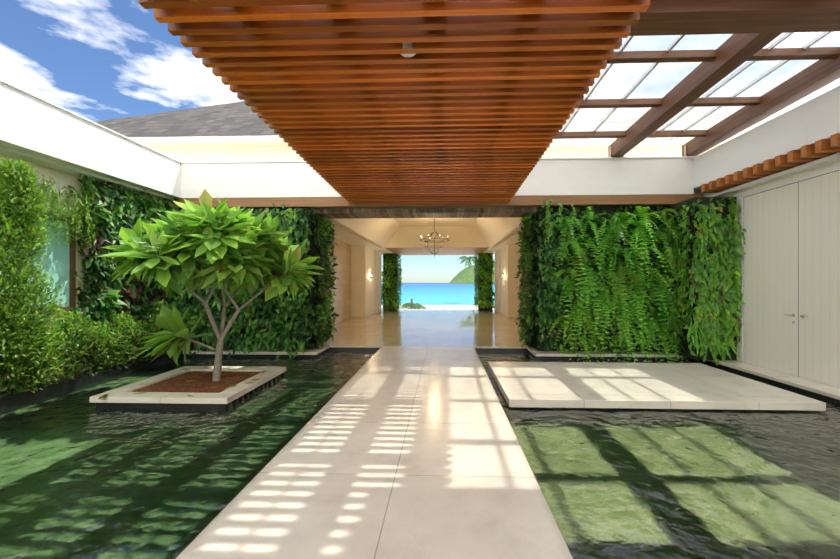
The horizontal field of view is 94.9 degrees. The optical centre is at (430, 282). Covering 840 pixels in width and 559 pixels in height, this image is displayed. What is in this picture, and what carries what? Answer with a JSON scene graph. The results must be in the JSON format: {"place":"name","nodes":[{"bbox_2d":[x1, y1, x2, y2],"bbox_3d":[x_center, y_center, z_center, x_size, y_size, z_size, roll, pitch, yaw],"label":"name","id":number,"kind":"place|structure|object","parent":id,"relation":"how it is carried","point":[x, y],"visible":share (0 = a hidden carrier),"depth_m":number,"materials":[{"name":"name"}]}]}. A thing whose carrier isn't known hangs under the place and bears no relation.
{"place":"outdoors","nodes":[
{"label":"outdoors","id":0,"kind":"place"},
{"bbox_2d":[0,144,172,201],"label":"wing soffit","id":1,"kind":"structure","parent":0,"point":[16,153],"depth_m":6.69,"materials":[{"name":"beige paint"}]},
{"bbox_2d":[138,0,649,202],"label":"canopy slats","id":2,"kind":"object","parent":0,"point":[468,101],"visible":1,"depth_m":3.81,"materials":[{"name":"brown wood"}]},
{"bbox_2d":[401,43,414,56],"bbox_3d":[-0.200,-2.092,3.410,0.240,0.115,0.240,0,-2,2],"label":"canopy downlight","id":3,"kind":"object","parent":2,"relation":"attached to","point":[407,45],"visible":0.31,"depth_m":3.35,"materials":[{"name":"white metal"}]},
{"bbox_2d":[0,351,839,558],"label":"pool water","id":4,"kind":"structure","parent":0,"point":[82,476],"depth_m":3.62,"materials":[{"name":"green liquid"}]},
{"bbox_2d":[98,367,304,400],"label":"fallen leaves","id":5,"kind":"object","parent":4,"relation":"on","point":[104,396],"visible":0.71,"depth_m":5.96,"materials":[{"name":"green plant"}]},
{"bbox_2d":[0,0,839,282],"label":"sky","id":6,"kind":"structure","parent":0,"point":[95,60],"materials":[{"name":"blue"}]},
{"bbox_2d":[311,208,537,348],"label":"green wall","id":7,"kind":"structure","parent":0,"point":[325,283],"depth_m":9.62,"materials":[{"name":"green plant"}]},
{"bbox_2d":[166,346,682,356],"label":"ledge paving","id":8,"kind":"structure","parent":0,"point":[532,350],"depth_m":8.93,"materials":[{"name":"grey stone"}]},
{"bbox_2d":[324,217,528,254],"bbox_3d":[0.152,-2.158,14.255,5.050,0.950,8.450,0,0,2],"label":"ceiling","id":9,"kind":"structure","parent":0,"point":[392,233],"depth_m":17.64,"materials":[{"name":"beige paint"}]},
{"bbox_2d":[420,218,449,256],"bbox_3d":[0.148,-1.798,14.280,1.134,1.670,1.134,0,0,2],"label":"chandelier","id":10,"kind":"object","parent":9,"relation":"hanging from","point":[432,234],"visible":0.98,"depth_m":14.27,"materials":[{"name":"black metal"}]},
{"bbox_2d":[351,245,521,316],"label":"lobby piers","id":11,"kind":"structure","parent":0,"point":[365,287],"depth_m":17.31,"materials":[{"name":"beige stone"}]},
{"bbox_2d":[129,309,744,362],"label":"lobby floor","id":12,"kind":"structure","parent":0,"point":[474,328],"depth_m":13.00,"materials":[{"name":"beige tile"}]},
{"bbox_2d":[0,153,167,388],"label":"wing wall","id":13,"kind":"structure","parent":12,"relation":"on","point":[62,178],"depth_m":6.92,"materials":[{"name":"white paint"}]},
{"bbox_2d":[0,212,75,312],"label":"window","id":14,"kind":"structure","parent":13,"relation":"attached to","point":[59,263],"depth_m":6.73,"materials":[{"name":"teal glass"}]},
{"bbox_2d":[0,165,101,253],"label":"climbing plant","id":15,"kind":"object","parent":13,"relation":"attached to","point":[66,208],"depth_m":6.65,"materials":[{"name":"green plant"}]},
{"bbox_3d":[-0.171,-2.698,1.383,28.000,0.230,18.800,0,0,2],"label":"roof deck slab","id":16,"kind":"object","parent":13,"relation":"on","visible":0},
{"bbox_2d":[0,79,839,197],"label":"fascia trim","id":17,"kind":"structure","parent":16,"relation":"attached to","point":[33,124],"depth_m":8.19,"materials":[{"name":"white paint"}]},
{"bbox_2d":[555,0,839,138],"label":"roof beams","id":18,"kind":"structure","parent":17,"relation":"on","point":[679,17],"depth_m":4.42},
{"bbox_2d":[550,32,830,147],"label":"glazing bars","id":19,"kind":"object","parent":18,"relation":"on","point":[671,46],"visible":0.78,"depth_m":6.26,"materials":[{"name":"grey metal"}]},
{"bbox_2d":[550,32,839,145],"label":"glass roof","id":20,"kind":"structure","parent":18,"relation":"on","point":[676,78],"depth_m":6.42,"materials":[{"name":"clear glass"}]},
{"bbox_2d":[152,141,725,225],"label":"tier wall","id":21,"kind":"structure","parent":16,"relation":"on","point":[220,154],"depth_m":10.95,"materials":[{"name":"beige paint"}]},
{"bbox_2d":[128,129,750,147],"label":"roof eave trim","id":22,"kind":"structure","parent":21,"relation":"on","point":[216,141],"depth_m":10.59,"materials":[{"name":"beige paint"}]},
{"bbox_2d":[96,91,788,136],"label":"pavilion roof","id":23,"kind":"structure","parent":22,"relation":"on","point":[241,118],"depth_m":12.07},
{"bbox_2d":[610,145,698,156],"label":"posts","id":24,"kind":"object","parent":21,"relation":"attached to","point":[685,150],"visible":0.42,"depth_m":8.79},
{"bbox_2d":[608,33,839,156],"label":"roof beams","id":25,"kind":"structure","parent":21,"relation":"attached to","point":[734,52],"depth_m":6.24,"materials":[{"name":"brown wood"}]},
{"bbox_2d":[328,238,525,325],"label":"lobby stone walls","id":26,"kind":"structure","parent":12,"relation":"on","point":[342,285],"depth_m":15.84,"materials":[{"name":"beige stone"}]},
{"bbox_2d":[327,219,524,247],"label":"ceiling cornice","id":27,"kind":"structure","parent":26,"relation":"attached to","point":[509,235],"depth_m":13.13,"materials":[{"name":"beige paint"}]},
{"bbox_2d":[351,310,517,318],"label":"baseboard","id":28,"kind":"structure","parent":26,"relation":"attached to","point":[372,314],"depth_m":17.30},
{"bbox_2d":[383,253,492,310],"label":"column","id":29,"kind":"structure","parent":12,"relation":"on","point":[479,308],"depth_m":22.26,"materials":[{"name":"green plant"}]},
{"bbox_2d":[381,253,494,310],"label":"climbing plants","id":30,"kind":"object","parent":12,"relation":"on","point":[484,277],"visible":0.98,"depth_m":22.04,"materials":[{"name":"green plant"}]},
{"bbox_2d":[381,305,493,308],"bbox_3d":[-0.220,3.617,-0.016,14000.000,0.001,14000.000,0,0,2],"label":"sand ground","id":31,"kind":"structure","parent":0,"point":[449,306],"depth_m":55.97,"materials":[{"name":"beige sand"}]},
{"bbox_2d":[401,303,426,308],"bbox_3d":[-1.508,2.806,38.011,4.001,1.655,3.599,0,0,2],"label":"shrub","id":32,"kind":"object","parent":31,"relation":"on","point":[415,305],"visible":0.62,"depth_m":37.83,"materials":[{"name":"green plant"}]},
{"bbox_2d":[459,256,477,301],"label":"palm","id":33,"kind":"object","parent":31,"relation":"on","point":[466,259],"visible":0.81,"depth_m":69.53,"materials":[{"name":"green plant"}]},
{"bbox_3d":[0.017,2.842,6.780,60.000,1.550,33.600,0,0,2],"label":"plinth pool floor","id":34,"kind":"object","parent":31,"relation":"on","visible":0},
{"bbox_2d":[0,355,153,393],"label":"planter edge","id":35,"kind":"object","parent":34,"relation":"on","point":[78,373],"depth_m":6.82,"materials":[{"name":"grey stone"}]},
{"bbox_2d":[0,157,68,392],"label":"conifer shrub","id":36,"kind":"object","parent":35,"relation":"on","point":[20,193],"visible":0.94,"depth_m":5.62,"materials":[{"name":"green plant"}]},
{"bbox_2d":[0,173,179,388],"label":"wall plants","id":37,"kind":"object","parent":35,"relation":"on","point":[104,278],"depth_m":7.47,"materials":[{"name":"green plant"}]},
{"bbox_2d":[183,347,696,360],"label":"plinth","id":38,"kind":"structure","parent":34,"relation":"on","point":[476,349],"depth_m":9.00,"materials":[{"name":"black stone"}]},
{"bbox_2d":[163,203,319,357],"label":"green wall plants","id":39,"kind":"object","parent":38,"relation":"on","point":[285,308],"depth_m":9.07,"materials":[{"name":"green plant"}]},
{"bbox_2d":[79,175,570,341],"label":"green wall plants","id":40,"kind":"object","parent":38,"relation":"on","point":[555,284],"depth_m":8.74,"materials":[{"name":"green plant"}]},
{"bbox_2d":[177,206,667,351],"bbox_3d":[0.023,-0.088,9.831,12.800,3.410,1.300,0,0,2],"label":"green wall backing","id":41,"kind":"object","parent":38,"relation":"on","point":[598,211],"depth_m":9.07,"materials":[{"name":"grey"}]},
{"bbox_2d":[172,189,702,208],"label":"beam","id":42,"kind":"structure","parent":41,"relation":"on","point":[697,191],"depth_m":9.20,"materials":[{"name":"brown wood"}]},
{"bbox_2d":[311,207,537,218],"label":"entry soffit","id":43,"kind":"structure","parent":42,"relation":"attached to","point":[429,213],"depth_m":9.36,"materials":[{"name":"brown wood"}]},
{"bbox_2d":[529,199,671,353],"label":"green broadleaf plants","id":44,"kind":"object","parent":41,"relation":"attached to","point":[553,297],"depth_m":8.92,"materials":[{"name":"green plant"}]},
{"bbox_2d":[543,206,698,362],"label":"wall ferns","id":45,"kind":"object","parent":41,"relation":"attached to","point":[604,297],"depth_m":8.52,"materials":[{"name":"green plant"}]},
{"bbox_2d":[668,197,736,359],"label":"green backing column","id":46,"kind":"structure","parent":38,"relation":"on","point":[678,207],"depth_m":8.08,"materials":[{"name":"grey"}]},
{"bbox_2d":[657,195,746,365],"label":"green pothos plants","id":47,"kind":"object","parent":46,"relation":"attached to","point":[723,259],"depth_m":7.88,"materials":[{"name":"green plant"}]},
{"bbox_2d":[697,360,839,404],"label":"step base","id":48,"kind":"object","parent":34,"relation":"on","point":[812,394],"depth_m":6.52,"materials":[{"name":"black stone"}]},
{"bbox_2d":[706,360,839,399],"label":"strip paving","id":49,"kind":"structure","parent":48,"relation":"on","point":[812,386],"depth_m":6.50,"materials":[{"name":"stone"}]},
{"bbox_2d":[703,152,839,387],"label":"wing wall","id":50,"kind":"structure","parent":49,"relation":"on","point":[798,175],"depth_m":7.18,"materials":[{"name":"white paint"}]},
{"bbox_2d":[701,133,839,192],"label":"wing rafter tails","id":51,"kind":"object","parent":50,"relation":"attached to","point":[819,149],"visible":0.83,"depth_m":6.67,"materials":[{"name":"brown wood"}]},
{"bbox_2d":[706,152,839,196],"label":"wing soffit","id":52,"kind":"structure","parent":50,"relation":"attached to","point":[807,166],"depth_m":6.77,"materials":[{"name":"white paint"}]},
{"bbox_2d":[740,166,839,361],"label":"door frame","id":53,"kind":"object","parent":50,"relation":"attached to","point":[819,173],"visible":0.96,"depth_m":7.81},
{"bbox_2d":[744,170,839,386],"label":"wing doors","id":54,"kind":"structure","parent":50,"relation":"in","point":[792,252],"depth_m":6.65,"materials":[{"name":"beige wood"}]},
{"bbox_2d":[784,314,807,322],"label":"door handles","id":55,"kind":"object","parent":54,"relation":"attached to","point":[793,315],"visible":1,"depth_m":6.68,"materials":[{"name":"silver metal"}]},
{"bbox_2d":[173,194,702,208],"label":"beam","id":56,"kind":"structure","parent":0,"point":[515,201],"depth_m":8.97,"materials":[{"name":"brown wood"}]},
{"bbox_2d":[381,283,494,304],"bbox_3d":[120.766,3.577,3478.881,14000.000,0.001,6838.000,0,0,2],"label":"sea","id":57,"kind":"structure","parent":0,"point":[439,294],"depth_m":126.48,"materials":[{"name":"liquid"}]},
{"bbox_2d":[449,265,494,283],"bbox_3d":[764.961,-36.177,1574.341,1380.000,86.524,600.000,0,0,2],"label":"hill","id":58,"kind":"structure","parent":0,"point":[465,276],"depth_m":1364.63,"materials":[{"name":"green plant"}]},
{"bbox_2d":[488,362,825,410],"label":"platform slab","id":59,"kind":"structure","parent":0,"point":[614,385],"depth_m":5.88,"materials":[{"name":"beige stone"}]},
{"label":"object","id":60,"kind":"structure","parent":0,"visible":0},
{"bbox_2d":[0,351,182,408],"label":"pool edge","id":61,"kind":"object","parent":60,"relation":"on","point":[12,398],"visible":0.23,"depth_m":6.42,"materials":[{"name":"black stone"}]},
{"bbox_2d":[0,281,186,397],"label":"hedge","id":62,"kind":"object","parent":61,"relation":"on","point":[91,332],"visible":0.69,"depth_m":6.63,"materials":[{"name":"green plant"}]},
{"bbox_2d":[96,372,283,408],"bbox_3d":[-3.707,1.867,6.309,1.890,0.400,1.900,0,0,2],"label":"planter base","id":63,"kind":"object","parent":60,"relation":"on","point":[168,405],"visible":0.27,"depth_m":5.37,"materials":[{"name":"stone"}]},
{"bbox_2d":[89,366,286,403],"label":"planter curb","id":64,"kind":"structure","parent":63,"relation":"on","point":[124,394],"depth_m":5.56,"materials":[{"name":"beige stone"}]},
{"bbox_2d":[132,371,258,392],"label":"planter soil","id":65,"kind":"structure","parent":63,"relation":"in","point":[203,383],"depth_m":6.25,"materials":[{"name":"brown soil"}]},
{"bbox_2d":[97,189,323,380],"bbox_3d":[-3.684,0.089,6.614,3.155,3.103,2.995,0,0,-43],"label":"plumeria tree","id":66,"kind":"object","parent":65,"relation":"on","point":[189,245],"visible":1,"depth_m":5.87,"materials":[{"name":"green plant"}]},
{"bbox_3d":[-0.378,1.877,0.889,2.275,0.380,17.798,0,0,2],"label":"walkway base","id":67,"kind":"object","parent":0,"visible":0},
{"bbox_2d":[175,346,572,558],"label":"walkway paving","id":68,"kind":"structure","parent":67,"relation":"on","point":[401,452],"depth_m":3.10,"materials":[{"name":"stone"}]}
]}

